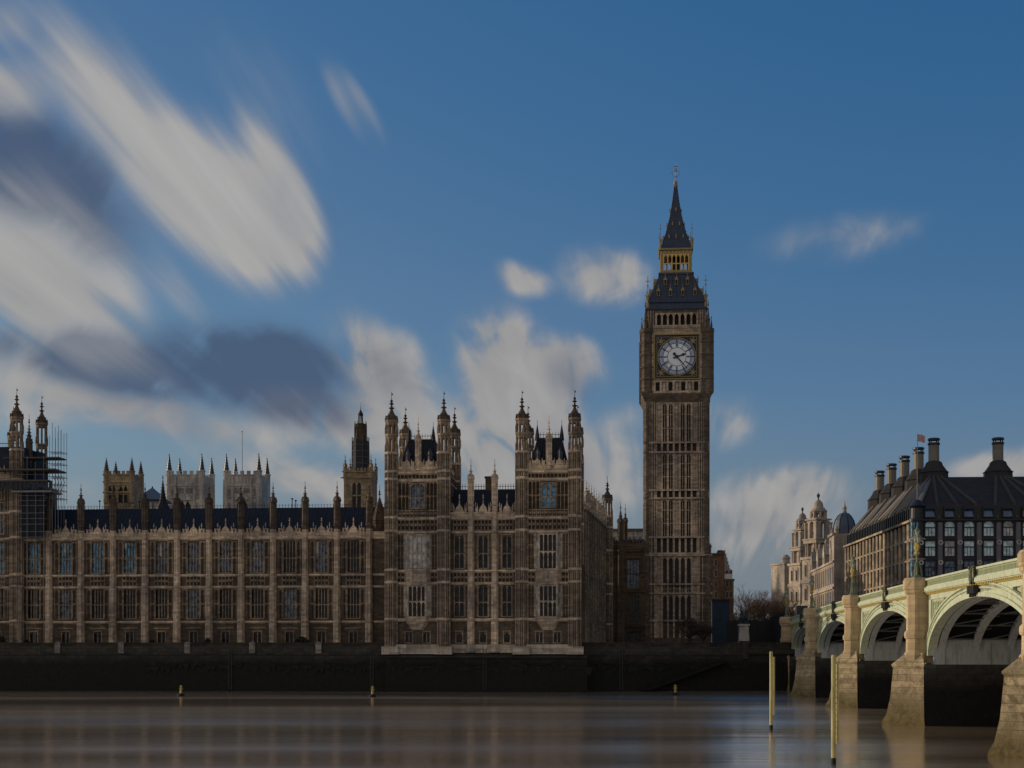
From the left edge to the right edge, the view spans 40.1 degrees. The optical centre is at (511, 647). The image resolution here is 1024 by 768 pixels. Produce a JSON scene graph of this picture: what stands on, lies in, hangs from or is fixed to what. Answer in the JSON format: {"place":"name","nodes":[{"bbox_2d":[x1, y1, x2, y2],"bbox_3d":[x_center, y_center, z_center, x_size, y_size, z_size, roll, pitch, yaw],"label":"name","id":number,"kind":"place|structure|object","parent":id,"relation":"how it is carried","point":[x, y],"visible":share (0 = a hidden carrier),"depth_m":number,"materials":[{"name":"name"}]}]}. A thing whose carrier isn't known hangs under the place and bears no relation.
{"place":"outdoors","nodes":[
{"label":"outdoors","id":0,"kind":"place"},
{"bbox_2d":[103,457,143,508],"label":"church tower","id":1,"kind":"structure","parent":0,"point":[128,486],"depth_m":310.02,"materials":[{"name":"stone"}]},
{"bbox_2d":[146,486,171,508],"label":"pyramid roof hall","id":2,"kind":"structure","parent":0,"point":[153,495],"depth_m":345.68,"materials":[{"name":"black metal"}]},
{"bbox_2d":[156,476,169,508],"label":"lead spirelet","id":3,"kind":"object","parent":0,"point":[163,502],"visible":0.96,"depth_m":299.46,"materials":[{"name":"black metal"}]},
{"bbox_2d":[165,454,214,508],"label":"abbey tower","id":4,"kind":"structure","parent":0,"point":[193,488],"depth_m":519.95,"materials":[{"name":"stone"}]},
{"bbox_2d":[223,454,270,507],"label":"abbey tower","id":5,"kind":"structure","parent":0,"point":[255,486],"depth_m":519.97,"materials":[{"name":"stone"}]},
{"bbox_2d":[340,402,377,506],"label":"spire tower","id":6,"kind":"structure","parent":0,"point":[360,476],"depth_m":290.43,"materials":[{"name":"stone"}]},
{"bbox_2d":[453,653,511,653],"bbox_3d":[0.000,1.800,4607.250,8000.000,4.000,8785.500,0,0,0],"label":"ground","id":7,"kind":"structure","parent":0,"point":[482,653],"depth_m":217.59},
{"bbox_2d":[0,389,56,642],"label":"palace central block","id":8,"kind":"structure","parent":7,"relation":"on","point":[11,585],"depth_m":227.07,"materials":[{"name":"stone"}]},
{"bbox_2d":[0,502,4,534],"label":"window","id":9,"kind":"structure","parent":8,"relation":"in","point":[1,505],"depth_m":227.51,"materials":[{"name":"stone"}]},
{"bbox_2d":[0,540,4,573],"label":"window","id":10,"kind":"structure","parent":8,"relation":"in","point":[1,543],"depth_m":227.51,"materials":[{"name":"glass"}]},
{"bbox_2d":[0,589,4,618],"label":"window","id":11,"kind":"structure","parent":8,"relation":"in","point":[1,590],"depth_m":227.51,"materials":[{"name":"glass"}]},
{"bbox_2d":[0,423,66,642],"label":"scaffolding","id":12,"kind":"object","parent":7,"relation":"on","point":[33,505],"visible":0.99,"depth_m":226.22,"materials":[{"name":"grey metal"}]},
{"bbox_2d":[24,485,384,642],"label":"palace wing","id":13,"kind":"structure","parent":7,"relation":"on","point":[240,573],"depth_m":225.79,"materials":[{"name":"beige stone"}]},
{"bbox_2d":[26,589,39,619],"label":"window","id":14,"kind":"structure","parent":13,"relation":"in","point":[31,616],"depth_m":228.18,"materials":[{"name":"glass"}]},
{"bbox_2d":[26,541,40,574],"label":"window","id":15,"kind":"structure","parent":13,"relation":"in","point":[31,546],"depth_m":228.18,"materials":[{"name":"glass"}]},
{"bbox_2d":[58,589,71,619],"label":"window","id":16,"kind":"structure","parent":13,"relation":"in","point":[66,595],"depth_m":227.79,"materials":[{"name":"glass"}]},
{"bbox_2d":[58,541,72,574],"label":"window","id":17,"kind":"structure","parent":13,"relation":"in","point":[66,558],"depth_m":227.73,"materials":[{"name":"glass"}]},
{"bbox_2d":[60,631,70,642],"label":"window","id":18,"kind":"structure","parent":13,"relation":"in","point":[65,637],"depth_m":227.79,"materials":[{"name":"glass"}]},
{"bbox_2d":[90,541,103,573],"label":"window","id":19,"kind":"structure","parent":13,"relation":"in","point":[98,548],"depth_m":227.40,"materials":[{"name":"glass"}]},
{"bbox_2d":[90,589,104,618],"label":"window","id":20,"kind":"structure","parent":13,"relation":"in","point":[98,594],"depth_m":227.40,"materials":[{"name":"glass"}]},
{"bbox_2d":[92,631,102,642],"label":"window","id":21,"kind":"structure","parent":13,"relation":"in","point":[98,636],"depth_m":227.43,"materials":[{"name":"glass"}]},
{"bbox_2d":[122,540,136,573],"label":"window","id":22,"kind":"structure","parent":13,"relation":"in","point":[129,558],"depth_m":226.96,"materials":[{"name":"glass"}]},
{"bbox_2d":[122,589,136,618],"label":"window","id":23,"kind":"structure","parent":13,"relation":"in","point":[129,597],"depth_m":226.96,"materials":[{"name":"glass"}]},
{"bbox_2d":[124,631,134,642],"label":"window","id":24,"kind":"structure","parent":13,"relation":"in","point":[130,636],"depth_m":226.96,"materials":[{"name":"glass"}]},
{"bbox_2d":[154,540,168,573],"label":"window","id":25,"kind":"structure","parent":13,"relation":"in","point":[162,561],"depth_m":226.57,"materials":[{"name":"glass"}]},
{"bbox_2d":[154,589,168,618],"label":"window","id":26,"kind":"structure","parent":13,"relation":"in","point":[162,594],"depth_m":226.57,"materials":[{"name":"glass"}]},
{"bbox_2d":[156,631,166,642],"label":"window","id":27,"kind":"structure","parent":13,"relation":"in","point":[161,637],"depth_m":226.57,"materials":[{"name":"glass"}]},
{"bbox_2d":[186,540,200,573],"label":"window","id":28,"kind":"structure","parent":13,"relation":"in","point":[193,548],"depth_m":226.18,"materials":[{"name":"glass"}]},
{"bbox_2d":[186,588,200,618],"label":"window","id":29,"kind":"structure","parent":13,"relation":"in","point":[193,595],"depth_m":226.18,"materials":[{"name":"glass"}]},
{"bbox_2d":[188,631,198,642],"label":"window","id":30,"kind":"structure","parent":13,"relation":"in","point":[193,635],"depth_m":226.18,"materials":[{"name":"glass"}]},
{"bbox_2d":[218,540,232,573],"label":"window","id":31,"kind":"structure","parent":13,"relation":"in","point":[225,548],"depth_m":225.80,"materials":[{"name":"glass"}]},
{"bbox_2d":[218,588,232,618],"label":"window","id":32,"kind":"structure","parent":13,"relation":"in","point":[225,595],"depth_m":225.80,"materials":[{"name":"glass"}]},
{"bbox_2d":[220,631,230,642],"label":"window","id":33,"kind":"structure","parent":13,"relation":"in","point":[225,635],"depth_m":225.80,"materials":[{"name":"glass"}]},
{"bbox_2d":[250,540,264,573],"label":"window","id":34,"kind":"structure","parent":13,"relation":"in","point":[257,555],"depth_m":225.36,"materials":[{"name":"glass"}]},
{"bbox_2d":[250,588,264,618],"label":"window","id":35,"kind":"structure","parent":13,"relation":"in","point":[257,595],"depth_m":225.36,"materials":[{"name":"glass"}]},
{"bbox_2d":[252,631,262,642],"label":"window","id":36,"kind":"structure","parent":13,"relation":"in","point":[257,635],"depth_m":225.41,"materials":[{"name":"glass"}]},
{"bbox_2d":[282,539,296,573],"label":"window","id":37,"kind":"structure","parent":13,"relation":"in","point":[289,547],"depth_m":224.97,"materials":[{"name":"glass"}]},
{"bbox_2d":[282,588,296,618],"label":"window","id":38,"kind":"structure","parent":13,"relation":"in","point":[289,595],"depth_m":224.97,"materials":[{"name":"glass"}]},
{"bbox_2d":[284,631,294,641],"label":"window","id":39,"kind":"structure","parent":13,"relation":"in","point":[289,635],"depth_m":224.97,"materials":[{"name":"glass"}]},
{"bbox_2d":[316,630,325,641],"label":"window","id":40,"kind":"structure","parent":13,"relation":"in","point":[321,636],"depth_m":224.59,"materials":[{"name":"glass"}]},
{"bbox_2d":[314,539,328,573],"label":"window","id":41,"kind":"structure","parent":13,"relation":"in","point":[321,558],"depth_m":224.53,"materials":[{"name":"glass"}]},
{"bbox_2d":[314,588,328,618],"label":"window","id":42,"kind":"structure","parent":13,"relation":"in","point":[321,595],"depth_m":224.53,"materials":[{"name":"glass"}]},
{"bbox_2d":[348,630,357,641],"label":"window","id":43,"kind":"structure","parent":13,"relation":"in","point":[353,636],"depth_m":224.15,"materials":[{"name":"glass"}]},
{"bbox_2d":[346,539,360,572],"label":"window","id":44,"kind":"structure","parent":13,"relation":"in","point":[352,547],"depth_m":224.09,"materials":[{"name":"glass"}]},
{"bbox_2d":[346,588,360,618],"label":"window","id":45,"kind":"structure","parent":13,"relation":"in","point":[352,595],"depth_m":224.15,"materials":[{"name":"glass"}]},
{"bbox_2d":[582,476,612,641],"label":"palace north range","id":46,"kind":"structure","parent":7,"relation":"on","point":[597,596],"depth_m":244.34,"materials":[{"name":"stone"}]},
{"bbox_2d":[613,502,644,641],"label":"palace link block","id":47,"kind":"structure","parent":7,"relation":"on","point":[628,590],"depth_m":263.56,"materials":[{"name":"stone"}]},
{"bbox_2d":[626,558,639,588],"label":"window","id":48,"kind":"structure","parent":47,"relation":"in","point":[633,564],"depth_m":263.92,"materials":[{"name":"glass"}]},
{"bbox_2d":[626,594,639,624],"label":"window","id":49,"kind":"structure","parent":47,"relation":"in","point":[633,602],"depth_m":263.92,"materials":[{"name":"glass"}]},
{"bbox_2d":[626,631,640,641],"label":"window","id":50,"kind":"structure","parent":47,"relation":"in","point":[630,636],"depth_m":263.92,"materials":[{"name":"glass"}]},
{"bbox_2d":[639,163,713,641],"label":"clock tower","id":51,"kind":"structure","parent":7,"relation":"on","point":[676,365],"depth_m":276.82,"materials":[{"name":"stone"}]},
{"bbox_2d":[673,616,709,641],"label":"bare tree","id":52,"kind":"object","parent":7,"relation":"on","point":[690,625],"visible":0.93,"depth_m":257.74,"materials":[{"name":"brown plant"}]},
{"bbox_2d":[688,624,716,641],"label":"bare tree","id":53,"kind":"object","parent":7,"relation":"on","point":[706,630],"visible":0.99,"depth_m":255.27,"materials":[{"name":"brown plant"}]},
{"bbox_2d":[710,599,729,641],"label":"site cabin","id":54,"kind":"object","parent":7,"relation":"on","point":[720,611],"visible":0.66,"depth_m":266.00,"materials":[{"name":"blue metal"}]},
{"bbox_2d":[737,606,749,641],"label":"chariot statue","id":55,"kind":"object","parent":7,"relation":"on","point":[743,632],"visible":1,"depth_m":230.76,"materials":[{"name":"stone"}]},
{"bbox_2d":[726,619,771,641],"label":"site fence","id":56,"kind":"object","parent":7,"relation":"on","point":[760,631],"visible":0.45,"depth_m":245.62,"materials":[{"name":"black metal"}]},
{"bbox_2d":[734,604,773,620],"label":"bare tree","id":57,"kind":"object","parent":7,"relation":"on","point":[762,615],"visible":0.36,"depth_m":341.54,"materials":[{"name":"brown plant"}]},
{"bbox_2d":[734,583,776,619],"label":"bare tree","id":58,"kind":"object","parent":7,"relation":"on","point":[746,599],"visible":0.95,"depth_m":334.44,"materials":[{"name":"brown plant"}]},
{"bbox_2d":[734,596,792,620],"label":"bare tree","id":59,"kind":"object","parent":7,"relation":"on","point":[781,609],"visible":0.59,"depth_m":339.08,"materials":[{"name":"brown plant"}]},
{"bbox_2d":[763,610,789,641],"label":"approach hoarding","id":60,"kind":"object","parent":7,"relation":"on","point":[776,631],"visible":0.38,"depth_m":237.18,"materials":[{"name":"black metal"}]},
{"bbox_2d":[751,588,801,619],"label":"bare tree","id":61,"kind":"object","parent":7,"relation":"on","point":[767,599],"visible":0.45,"depth_m":349.60,"materials":[{"name":"brown plant"}]},
{"bbox_2d":[758,600,801,616],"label":"bare tree","id":62,"kind":"object","parent":7,"relation":"on","point":[794,605],"visible":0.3,"depth_m":343.70,"materials":[{"name":"brown plant"}]},
{"bbox_2d":[800,492,832,607],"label":"baroque tower","id":63,"kind":"structure","parent":7,"relation":"on","point":[810,542],"depth_m":379.19,"materials":[{"name":"stone"}]},
{"bbox_2d":[810,501,855,607],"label":"stone range","id":64,"kind":"structure","parent":7,"relation":"on","point":[827,571],"depth_m":333.51,"materials":[{"name":"beige stone"}]},
{"bbox_2d":[0,691,1023,767],"bbox_3d":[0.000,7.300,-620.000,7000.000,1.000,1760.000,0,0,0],"label":"water","id":65,"kind":"structure","parent":0,"point":[294,729],"depth_m":111.57,"materials":[{"name":"grey liquid"}]},
{"bbox_2d":[0,642,384,691],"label":"river wall","id":66,"kind":"structure","parent":65,"relation":"on","point":[302,666],"depth_m":216.09,"materials":[{"name":"stone"}]},
{"bbox_2d":[385,648,591,691],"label":"river wall","id":67,"kind":"structure","parent":65,"relation":"in","point":[484,672],"depth_m":211.45,"materials":[{"name":"black stone"}]},
{"bbox_2d":[381,389,583,653],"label":"palace pavilion","id":68,"kind":"structure","parent":67,"relation":"on","point":[491,567],"depth_m":212.23,"materials":[{"name":"stone"}]},
{"bbox_2d":[404,631,413,643],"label":"window","id":69,"kind":"structure","parent":68,"relation":"in","point":[408,636],"depth_m":213.26,"materials":[{"name":"glass"}]},
{"bbox_2d":[410,482,425,508],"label":"window","id":70,"kind":"structure","parent":68,"relation":"in","point":[417,501],"depth_m":213.26,"materials":[{"name":"glass"}]},
{"bbox_2d":[406,534,429,568],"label":"window","id":71,"kind":"structure","parent":68,"relation":"in","point":[416,541],"depth_m":212.27,"materials":[{"name":"glass"}]},
{"bbox_2d":[406,585,429,615],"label":"window","id":72,"kind":"structure","parent":68,"relation":"in","point":[416,592],"depth_m":212.27,"materials":[{"name":"glass"}]},
{"bbox_2d":[422,631,430,643],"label":"window","id":73,"kind":"structure","parent":68,"relation":"in","point":[426,637],"depth_m":213.00,"materials":[{"name":"glass"}]},
{"bbox_2d":[453,534,464,568],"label":"window","id":74,"kind":"structure","parent":68,"relation":"in","point":[459,542],"depth_m":213.26,"materials":[{"name":"glass"}]},
{"bbox_2d":[454,585,464,616],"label":"window","id":75,"kind":"structure","parent":68,"relation":"in","point":[459,591],"depth_m":213.26,"materials":[{"name":"glass"}]},
{"bbox_2d":[477,534,488,568],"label":"window","id":76,"kind":"structure","parent":68,"relation":"in","point":[483,541],"depth_m":213.00,"materials":[{"name":"glass"}]},
{"bbox_2d":[477,585,488,616],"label":"window","id":77,"kind":"structure","parent":68,"relation":"in","point":[483,591],"depth_m":213.00,"materials":[{"name":"glass"}]},
{"bbox_2d":[479,631,487,643],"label":"window","id":78,"kind":"structure","parent":68,"relation":"in","point":[482,636],"depth_m":212.90,"materials":[{"name":"glass"}]},
{"bbox_2d":[502,631,510,643],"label":"window","id":79,"kind":"structure","parent":68,"relation":"in","point":[506,636],"depth_m":212.58,"materials":[{"name":"glass"}]},
{"bbox_2d":[501,534,512,568],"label":"window","id":80,"kind":"structure","parent":68,"relation":"in","point":[507,540],"depth_m":212.69,"materials":[{"name":"glass"}]},
{"bbox_2d":[501,585,512,616],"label":"window","id":81,"kind":"structure","parent":68,"relation":"in","point":[506,607],"depth_m":212.74,"materials":[{"name":"glass"}]},
{"bbox_2d":[535,631,543,643],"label":"window","id":82,"kind":"structure","parent":68,"relation":"in","point":[539,637],"depth_m":211.65,"materials":[{"name":"glass"}]},
{"bbox_2d":[540,481,555,507],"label":"window","id":83,"kind":"structure","parent":68,"relation":"in","point":[548,489],"depth_m":211.70,"materials":[{"name":"glass"}]},
{"bbox_2d":[536,533,559,567],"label":"window","id":84,"kind":"structure","parent":68,"relation":"in","point":[547,540],"depth_m":210.72,"materials":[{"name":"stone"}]},
{"bbox_2d":[536,585,559,615],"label":"window","id":85,"kind":"structure","parent":68,"relation":"in","point":[547,592],"depth_m":210.72,"materials":[{"name":"glass"}]},
{"bbox_2d":[552,631,561,643],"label":"window","id":86,"kind":"structure","parent":68,"relation":"in","point":[557,637],"depth_m":211.44,"materials":[{"name":"glass"}]},
{"bbox_2d":[582,641,794,691],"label":"river wall","id":87,"kind":"structure","parent":65,"relation":"on","point":[668,666],"depth_m":215.75,"materials":[{"name":"stone"}]},
{"bbox_2d":[769,651,774,729],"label":"mooring pile","id":88,"kind":"object","parent":65,"relation":"in","point":[772,685],"visible":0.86,"depth_m":115.30,"materials":[{"name":"yellow paint"}]},
{"bbox_2d":[831,655,838,764],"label":"mooring pile","id":89,"kind":"object","parent":65,"relation":"in","point":[834,703],"visible":0.95,"depth_m":81.04,"materials":[{"name":"yellow paint"}]},
{"bbox_2d":[779,549,1023,757],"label":"bridge","id":90,"kind":"structure","parent":65,"relation":"on","point":[947,649],"depth_m":120.89,"materials":[{"name":"beige stone"}]},
{"bbox_2d":[809,575,814,607],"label":"bridge lamp","id":91,"kind":"object","parent":90,"relation":"on","point":[811,582],"visible":1,"depth_m":190.63,"materials":[{"name":"green metal"}]},
{"bbox_2d":[849,555,856,594],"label":"bridge lamp","id":92,"kind":"object","parent":90,"relation":"on","point":[852,564],"visible":1,"depth_m":156.86,"materials":[{"name":"green metal"}]},
{"bbox_2d":[912,527,922,577],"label":"bridge lamp","id":93,"kind":"object","parent":90,"relation":"on","point":[917,538],"visible":1,"depth_m":122.54,"materials":[{"name":"green metal"}]},
{"bbox_2d":[0,0,1023,620],"label":"sky","id":94,"kind":"structure","parent":0,"point":[266,220],"materials":[{"name":"blue"}]},
{"bbox_2d":[613,528,642,539],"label":"distant hall","id":95,"kind":"structure","parent":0,"point":[638,533],"depth_m":317.52,"materials":[{"name":"stone"}]},
{"bbox_2d":[711,550,734,620],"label":"street corner building","id":96,"kind":"structure","parent":0,"point":[723,584],"depth_m":317.91,"materials":[{"name":"brown brick"}]},
{"bbox_2d":[770,555,790,609],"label":"corner pavilion","id":97,"kind":"structure","parent":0,"point":[779,576],"depth_m":439.77,"materials":[{"name":"stone"}]},
{"bbox_2d":[787,507,813,610],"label":"baroque tower","id":98,"kind":"structure","parent":0,"point":[795,575],"depth_m":423.79,"materials":[{"name":"stone"}]},
{"bbox_2d":[843,437,1023,594],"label":"office block","id":99,"kind":"structure","parent":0,"point":[962,523],"depth_m":257.83,"materials":[{"name":"brown metal"}]},
{"bbox_2d":[917,434,924,498],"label":"flagpole","id":100,"kind":"object","parent":99,"relation":"on","point":[920,437],"visible":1,"depth_m":250.78,"materials":[{"name":"grey metal"}]},
{"bbox_2d":[924,521,935,536],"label":"window","id":101,"kind":"structure","parent":99,"relation":"in","point":[929,526],"depth_m":250.18,"materials":[{"name":"grey glass"}]},
{"bbox_2d":[924,540,935,556],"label":"window","id":102,"kind":"structure","parent":99,"relation":"in","point":[929,545],"depth_m":250.18,"materials":[{"name":"grey glass"}]},
{"bbox_2d":[924,561,935,576],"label":"window","id":103,"kind":"structure","parent":99,"relation":"in","point":[929,566],"depth_m":250.24,"materials":[{"name":"glass"}]},
{"bbox_2d":[944,521,955,536],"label":"window","id":104,"kind":"structure","parent":99,"relation":"in","point":[949,526],"depth_m":250.00,"materials":[{"name":"grey glass"}]},
{"bbox_2d":[944,540,955,556],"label":"window","id":105,"kind":"structure","parent":99,"relation":"in","point":[949,545],"depth_m":250.00,"materials":[{"name":"grey glass"}]},
{"bbox_2d":[944,561,955,573],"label":"window","id":106,"kind":"structure","parent":99,"relation":"in","point":[949,566],"depth_m":250.06,"materials":[{"name":"glass"}]},
{"bbox_2d":[963,521,974,536],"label":"window","id":107,"kind":"structure","parent":99,"relation":"in","point":[968,526],"depth_m":249.81,"materials":[{"name":"grey glass"}]},
{"bbox_2d":[963,540,974,556],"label":"window","id":108,"kind":"structure","parent":99,"relation":"in","point":[968,545],"depth_m":249.81,"materials":[{"name":"grey glass"}]},
{"bbox_2d":[983,521,994,536],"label":"window","id":109,"kind":"structure","parent":99,"relation":"in","point":[988,526],"depth_m":249.63,"materials":[{"name":"grey glass"}]},
{"bbox_2d":[983,540,994,556],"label":"window","id":110,"kind":"structure","parent":99,"relation":"in","point":[988,545],"depth_m":249.69,"materials":[{"name":"grey glass"}]},
{"bbox_2d":[1002,521,1013,536],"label":"window","id":111,"kind":"structure","parent":99,"relation":"in","point":[1007,526],"depth_m":249.45,"materials":[{"name":"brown glass"}]},
{"bbox_2d":[1002,540,1013,555],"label":"window","id":112,"kind":"structure","parent":99,"relation":"in","point":[1007,545],"depth_m":249.45,"materials":[{"name":"grey glass"}]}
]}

